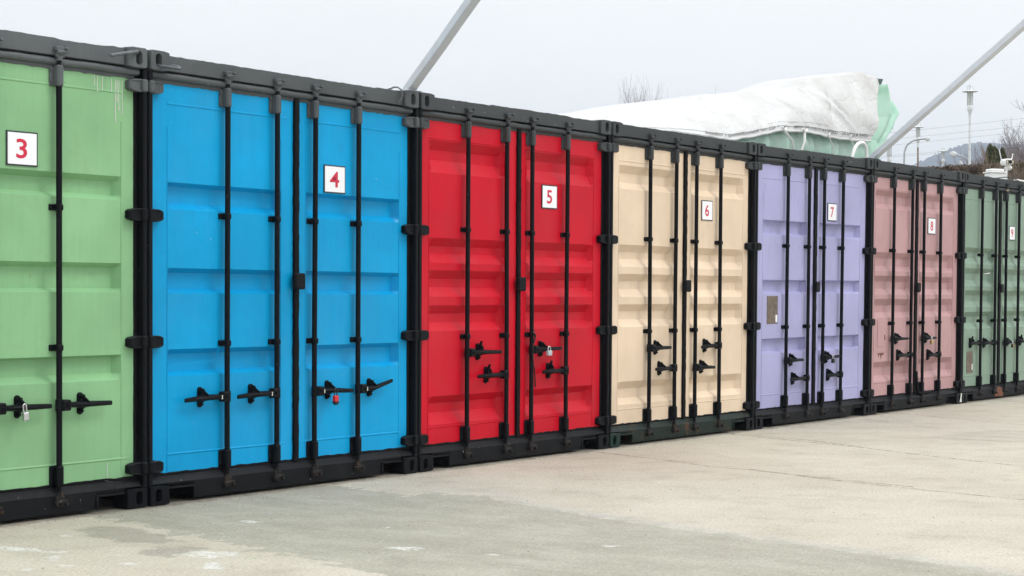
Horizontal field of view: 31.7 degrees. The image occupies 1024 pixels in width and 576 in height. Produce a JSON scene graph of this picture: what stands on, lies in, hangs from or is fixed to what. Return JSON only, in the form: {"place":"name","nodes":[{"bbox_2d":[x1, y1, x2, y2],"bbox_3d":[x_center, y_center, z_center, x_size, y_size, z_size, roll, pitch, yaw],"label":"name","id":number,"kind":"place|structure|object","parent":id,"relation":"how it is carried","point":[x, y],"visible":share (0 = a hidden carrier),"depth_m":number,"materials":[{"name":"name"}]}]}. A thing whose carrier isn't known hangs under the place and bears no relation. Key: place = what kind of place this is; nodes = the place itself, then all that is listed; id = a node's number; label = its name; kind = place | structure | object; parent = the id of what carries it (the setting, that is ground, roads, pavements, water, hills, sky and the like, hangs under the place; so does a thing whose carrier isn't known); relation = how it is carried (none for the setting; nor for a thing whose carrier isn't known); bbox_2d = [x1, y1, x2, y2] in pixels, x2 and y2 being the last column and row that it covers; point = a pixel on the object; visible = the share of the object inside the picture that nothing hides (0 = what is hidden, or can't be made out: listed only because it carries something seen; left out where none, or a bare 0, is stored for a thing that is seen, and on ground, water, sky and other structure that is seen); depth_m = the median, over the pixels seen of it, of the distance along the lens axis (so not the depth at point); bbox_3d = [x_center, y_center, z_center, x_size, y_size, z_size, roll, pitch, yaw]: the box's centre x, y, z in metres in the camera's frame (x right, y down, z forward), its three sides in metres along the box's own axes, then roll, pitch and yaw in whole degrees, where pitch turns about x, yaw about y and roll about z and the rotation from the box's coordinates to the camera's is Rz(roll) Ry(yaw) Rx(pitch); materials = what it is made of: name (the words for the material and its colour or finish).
{"place":"outdoors","nodes":[
{"label":"outdoors","id":0,"kind":"place"},
{"bbox_2d":[0,394,1023,575],"bbox_3d":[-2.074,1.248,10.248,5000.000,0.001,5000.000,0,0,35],"label":"ground","id":1,"kind":"structure","parent":0,"point":[487,516],"depth_m":9.95,"materials":[{"name":"concrete"}]},
{"bbox_2d":[0,30,147,521],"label":"shipping container","id":2,"kind":"object","parent":1,"relation":"on","point":[73,249],"visible":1,"depth_m":9.86,"materials":[{"name":"metal"}]},
{"bbox_2d":[22,403,28,420],"bbox_3d":[-2.566,0.654,9.493,0.024,0.093,0.034,0,7,35],"label":"padlock","id":3,"kind":"object","parent":2,"relation":"attached to","point":[25,416],"visible":1,"depth_m":9.49,"materials":[{"name":"metal"}]},
{"bbox_2d":[0,48,147,504],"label":"door","id":4,"kind":"structure","parent":2,"relation":"in","point":[70,215],"depth_m":9.84,"materials":[{"name":"green paint"}]},
{"bbox_2d":[109,50,138,56],"bbox_3d":[-2.151,-1.305,10.046,0.059,0.069,0.294,0,0,15],"label":"rebar hook","id":5,"kind":"object","parent":2,"relation":"attached to","point":[136,52],"visible":1,"depth_m":10.01,"materials":[{"name":"grey metal"}]},
{"bbox_2d":[145,49,419,506],"bbox_3d":[-3.806,-0.068,13.004,6.080,2.608,2.481,0,0,35],"label":"shipping container","id":6,"kind":"object","parent":1,"relation":"on","point":[282,259],"visible":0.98,"depth_m":11.15,"materials":[{"name":"metal"}]},
{"bbox_2d":[156,64,180,69],"bbox_3d":[-1.965,-1.267,10.314,0.098,0.042,0.134,0,0,60],"label":"rebar hook","id":7,"kind":"object","parent":6,"relation":"attached to","point":[175,67],"visible":1,"depth_m":10.30,"materials":[{"name":"grey metal"}]},
{"bbox_2d":[148,73,293,484],"bbox_3d":[-1.731,-0.053,10.788,0.128,2.486,1.276,0,0,35],"label":"door","id":8,"kind":"structure","parent":6,"relation":"in","point":[221,215],"depth_m":10.78,"materials":[{"name":"blue paint"}]},
{"bbox_2d":[332,388,338,404],"bbox_3d":[-1.126,0.693,11.512,0.028,0.108,0.042,0,0,35],"label":"padlock","id":9,"kind":"object","parent":6,"relation":"attached to","point":[335,399],"visible":1,"depth_m":11.50,"materials":[{"name":"red metal"}]},
{"bbox_2d":[292,86,419,474],"bbox_3d":[-1.024,-0.045,11.782,0.131,2.482,1.238,0,0,35],"label":"door","id":10,"kind":"structure","parent":6,"relation":"in","point":[352,229],"depth_m":11.75,"materials":[{"name":"blue paint"}]},
{"bbox_2d":[388,86,402,101],"bbox_3d":[-0.796,-1.304,12.140,0.174,0.119,0.068,0,0,40],"label":"cable","id":11,"kind":"object","parent":6,"relation":"attached to","point":[399,89],"visible":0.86,"depth_m":12.09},
{"bbox_2d":[399,0,480,91],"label":"slanting beam","id":12,"kind":"structure","parent":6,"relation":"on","point":[464,11],"depth_m":11.85,"materials":[{"name":"white metal"}]},
{"bbox_2d":[417,92,611,471],"bbox_3d":[-2.382,-0.051,15.001,6.080,2.593,2.432,0,0,35],"label":"shipping container","id":13,"kind":"object","parent":1,"relation":"on","point":[514,238],"visible":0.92,"depth_m":13.21,"materials":[{"name":"metal"}]},
{"bbox_2d":[418,109,516,455],"bbox_3d":[-0.312,-0.037,12.777,0.127,2.475,1.210,0,0,35],"label":"door","id":14,"kind":"structure","parent":13,"relation":"in","point":[467,230],"depth_m":12.77,"materials":[{"name":"red paint"}]},
{"bbox_2d":[532,330,535,386],"bbox_3d":[0.163,0.528,13.404,0.035,0.430,0.158,0,0,3],"label":"strap","id":15,"kind":"object","parent":13,"relation":"hanging from","point":[534,334],"visible":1,"depth_m":13.35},
{"bbox_2d":[546,346,551,355],"bbox_3d":[0.279,0.469,13.481,0.024,0.074,0.052,0,0,35],"label":"padlock","id":16,"kind":"object","parent":13,"relation":"attached to","point":[548,352],"visible":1,"depth_m":13.47,"materials":[{"name":"metal"}]},
{"bbox_2d":[515,118,611,448],"bbox_3d":[0.385,-0.032,13.754,0.127,2.474,1.248,0,0,35],"label":"door","id":17,"kind":"structure","parent":13,"relation":"in","point":[560,239],"depth_m":13.75,"materials":[{"name":"red paint"}]},
{"bbox_2d":[617,77,664,103],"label":"bare tree","id":18,"kind":"object","parent":1,"relation":"on","point":[637,94],"visible":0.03,"depth_m":59.69,"materials":[{"name":"grey plant"}]},
{"bbox_2d":[608,121,756,447],"bbox_3d":[-0.964,-0.040,16.989,6.080,2.590,2.446,0,0,35],"label":"shipping container","id":19,"kind":"object","parent":1,"relation":"on","point":[683,247],"visible":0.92,"depth_m":15.22,"materials":[{"name":"metal"}]},
{"bbox_2d":[609,135,683,433],"bbox_3d":[1.104,-0.026,14.763,0.127,2.472,1.220,0,0,35],"label":"door","id":20,"kind":"structure","parent":19,"relation":"in","point":[647,237],"depth_m":14.76,"materials":[{"name":"beige paint"}]},
{"bbox_2d":[681,142,756,428],"bbox_3d":[1.804,-0.021,15.745,0.127,2.471,1.254,0,0,35],"label":"door","id":21,"kind":"structure","parent":19,"relation":"in","point":[716,325],"depth_m":15.71,"materials":[{"name":"beige paint"}]},
{"bbox_2d":[753,143,873,429],"bbox_3d":[0.474,-0.037,19.007,6.080,2.605,2.528,0,0,35],"label":"shipping container","id":22,"kind":"object","parent":1,"relation":"on","point":[813,258],"visible":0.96,"depth_m":17.26,"materials":[{"name":"metal"}]},
{"bbox_2d":[755,154,814,417],"bbox_3d":[2.534,-0.019,16.770,0.128,2.478,1.274,0,0,35],"label":"door","id":23,"kind":"structure","parent":22,"relation":"in","point":[784,248],"depth_m":16.77,"materials":[{"name":"paint"}]},
{"bbox_2d":[811,159,873,413],"bbox_3d":[3.255,-0.017,17.781,0.128,2.483,1.286,0,0,35],"label":"door","id":24,"kind":"structure","parent":22,"relation":"in","point":[840,250],"depth_m":17.73,"materials":[{"name":"paint"}]},
{"bbox_2d":[869,158,964,414],"bbox_3d":[1.909,-0.028,21.018,6.080,2.605,2.507,0,0,35],"label":"shipping container","id":25,"kind":"object","parent":1,"relation":"on","point":[917,259],"visible":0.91,"depth_m":19.27,"materials":[{"name":"metal"}]},
{"bbox_2d":[850,141,868,157],"bbox_3d":[3.698,-1.433,19.177,0.036,0.276,0.418,0,0,35],"label":"bent pipe","id":26,"kind":"object","parent":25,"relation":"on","point":[857,144],"visible":0.81,"depth_m":19.17,"materials":[{"name":"white plastic"}]},
{"bbox_2d":[870,168,915,404],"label":"door","id":27,"kind":"structure","parent":25,"relation":"in","point":[892,325],"depth_m":18.79,"materials":[{"name":"pink paint"}]},
{"bbox_2d":[913,172,964,401],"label":"door","id":28,"kind":"structure","parent":25,"relation":"in","point":[937,255],"depth_m":19.75,"materials":[{"name":"pink paint"}]},
{"bbox_2d":[961,172,1023,402],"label":"shipping container","id":29,"kind":"object","parent":1,"relation":"on","point":[993,304],"visible":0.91,"depth_m":21.12,"materials":[{"name":"metal"}]},
{"bbox_2d":[962,183,999,392],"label":"door","id":30,"kind":"structure","parent":29,"relation":"in","point":[981,204],"depth_m":20.79,"materials":[{"name":"green paint"}]},
{"bbox_2d":[983,169,1006,178],"bbox_3d":[5.952,-1.370,22.200,0.230,0.190,0.180,0,0,-17],"label":"equipment box","id":31,"kind":"object","parent":29,"relation":"on","point":[995,173],"visible":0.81,"depth_m":22.13,"materials":[{"name":"white plastic"}]},
{"bbox_2d":[999,149,1013,178],"bbox_3d":[6.150,-1.494,22.336,0.182,0.441,0.222,0,0,41],"label":"security camera","id":32,"kind":"object","parent":29,"relation":"on","point":[1006,163],"visible":0.86,"depth_m":22.30,"materials":[{"name":"white plastic"}]},
{"bbox_2d":[996,185,1023,389],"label":"door","id":33,"kind":"structure","parent":29,"relation":"in","point":[1010,303],"depth_m":21.67,"materials":[{"name":"green paint"}]},
{"bbox_2d":[0,0,1023,164],"label":"sky","id":34,"kind":"structure","parent":0,"point":[545,56],"materials":[{"name":"white"}]},
{"bbox_2d":[558,72,898,158],"bbox_3d":[1.765,-1.878,18.835,2.444,1.144,7.841,0,0,35],"label":"covered stack","id":35,"kind":"object","parent":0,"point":[842,114],"visible":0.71,"depth_m":18.67,"materials":[{"name":"white fabric"}]},
{"bbox_2d":[868,19,1023,158],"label":"slanting beam","id":36,"kind":"structure","parent":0,"point":[957,83],"depth_m":17.48,"materials":[{"name":"grey metal"}]},
{"bbox_2d":[890,143,1021,155],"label":"power line","id":37,"kind":"object","parent":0,"point":[952,150],"visible":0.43,"depth_m":68.01,"materials":[{"name":"metal"}]},
{"bbox_2d":[898,132,1016,144],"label":"power line","id":38,"kind":"object","parent":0,"point":[958,138],"visible":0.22,"depth_m":67.95,"materials":[{"name":"metal"}]},
{"bbox_2d":[893,118,1022,132],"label":"power line","id":39,"kind":"object","parent":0,"point":[959,125],"visible":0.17,"depth_m":67.89,"materials":[{"name":"metal"}]},
{"bbox_2d":[914,142,1023,166],"bbox_3d":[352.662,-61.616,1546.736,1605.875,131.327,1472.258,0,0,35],"label":"hills","id":40,"kind":"structure","parent":0,"point":[931,161],"depth_m":1356.34,"materials":[{"name":"plant"}]},
{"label":"bank","id":41,"kind":"structure","parent":0,"visible":0},
{"bbox_2d":[887,147,891,161],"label":"street lamp","id":42,"kind":"object","parent":41,"relation":"on","point":[889,152],"visible":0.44,"depth_m":88.02,"materials":[{"name":"grey metal"}]},
{"bbox_2d":[903,136,929,163],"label":"curved street light","id":43,"kind":"object","parent":41,"relation":"on","point":[926,138],"visible":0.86,"depth_m":87.84,"materials":[{"name":"metal"}]},
{"bbox_2d":[914,123,923,166],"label":"street lamp","id":44,"kind":"object","parent":41,"relation":"on","point":[917,127],"visible":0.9,"depth_m":97.51,"materials":[{"name":"grey metal"}]},
{"bbox_2d":[938,147,946,166],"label":"street lamp","id":45,"kind":"object","parent":41,"relation":"on","point":[942,155],"visible":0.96,"depth_m":121.52,"materials":[{"name":"white metal"}]},
{"bbox_2d":[937,153,961,165],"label":"bare tree","id":46,"kind":"object","parent":41,"relation":"on","point":[945,161],"visible":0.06,"depth_m":99.12,"materials":[{"name":"grey plant"}]},
{"bbox_2d":[887,145,1023,157],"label":"power line","id":47,"kind":"object","parent":41,"relation":"on","point":[947,152],"visible":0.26,"depth_m":68.02,"materials":[{"name":"metal"}]},
{"bbox_2d":[950,151,968,161],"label":"curved street light","id":48,"kind":"object","parent":41,"relation":"on","point":[953,154],"visible":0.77,"depth_m":69.88,"materials":[{"name":"metal"}]},
{"bbox_2d":[960,142,978,164],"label":"bare tree","id":49,"kind":"object","parent":41,"relation":"on","point":[972,156],"visible":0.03,"depth_m":118.58,"materials":[{"name":"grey plant"}]},
{"bbox_2d":[963,85,977,164],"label":"street lamp","id":50,"kind":"object","parent":41,"relation":"on","point":[970,91],"visible":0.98,"depth_m":69.74,"materials":[{"name":"grey metal"}]},
{"bbox_2d":[920,160,1023,179],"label":"hedge","id":51,"kind":"object","parent":41,"relation":"on","point":[974,169],"visible":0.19,"depth_m":40.25,"materials":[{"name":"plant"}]},
{"bbox_2d":[974,145,985,161],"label":"bare tree","id":52,"kind":"object","parent":41,"relation":"on","point":[983,154],"visible":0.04,"depth_m":127.33,"materials":[{"name":"grey plant"}]},
{"bbox_2d":[983,143,994,164],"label":"cypress tree","id":53,"kind":"object","parent":41,"relation":"on","point":[989,147],"visible":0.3,"depth_m":57.91,"materials":[{"name":"green plant"}]},
{"bbox_2d":[977,142,1002,168],"bbox_3d":[10.426,-2.046,38.818,0.772,2.233,0.626,0,0,35],"label":"bare shrub","id":54,"kind":"object","parent":41,"relation":"on","point":[985,157],"visible":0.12,"depth_m":38.81,"materials":[{"name":"brown plant"}]},
{"bbox_2d":[988,146,999,163],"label":"cypress tree","id":55,"kind":"object","parent":41,"relation":"on","point":[995,150],"visible":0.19,"depth_m":57.83,"materials":[{"name":"green plant"}]},
{"bbox_2d":[997,147,1006,160],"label":"cypress tree","id":56,"kind":"object","parent":41,"relation":"on","point":[1003,153],"visible":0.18,"depth_m":57.83,"materials":[{"name":"green plant"}]},
{"bbox_2d":[995,152,1015,178],"bbox_3d":[10.546,-1.938,38.841,0.643,2.014,0.736,0,0,13],"label":"bare shrub","id":57,"kind":"object","parent":41,"relation":"on","point":[1010,165],"visible":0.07,"depth_m":38.85,"materials":[{"name":"brown plant"}]},
{"bbox_2d":[997,142,1020,161],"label":"bare tree","id":58,"kind":"object","parent":41,"relation":"on","point":[1011,151],"visible":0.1,"depth_m":86.94,"materials":[{"name":"brown plant"}]},
{"bbox_2d":[998,117,1023,151],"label":"bare tree","id":59,"kind":"object","parent":41,"relation":"on","point":[1015,136],"visible":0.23,"depth_m":126.42,"materials":[{"name":"grey plant"}]},
{"bbox_2d":[1000,123,1023,160],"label":"bare tree","id":60,"kind":"object","parent":41,"relation":"on","point":[1007,144],"visible":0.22,"depth_m":102.64,"materials":[{"name":"grey plant"}]},
{"bbox_2d":[1005,144,1023,161],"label":"bare tree","id":61,"kind":"object","parent":41,"relation":"on","point":[1021,156],"visible":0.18,"depth_m":87.38,"materials":[{"name":"brown plant"}]},
{"bbox_2d":[1007,162,1023,179],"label":"bare shrub","id":62,"kind":"object","parent":41,"relation":"on","point":[1013,174],"visible":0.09,"depth_m":38.51,"materials":[{"name":"brown plant"}]},
{"bbox_2d":[1011,158,1023,179],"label":"bare shrub","id":63,"kind":"object","parent":41,"relation":"on","point":[1017,171],"visible":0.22,"depth_m":38.52,"materials":[{"name":"brown plant"}]}
]}

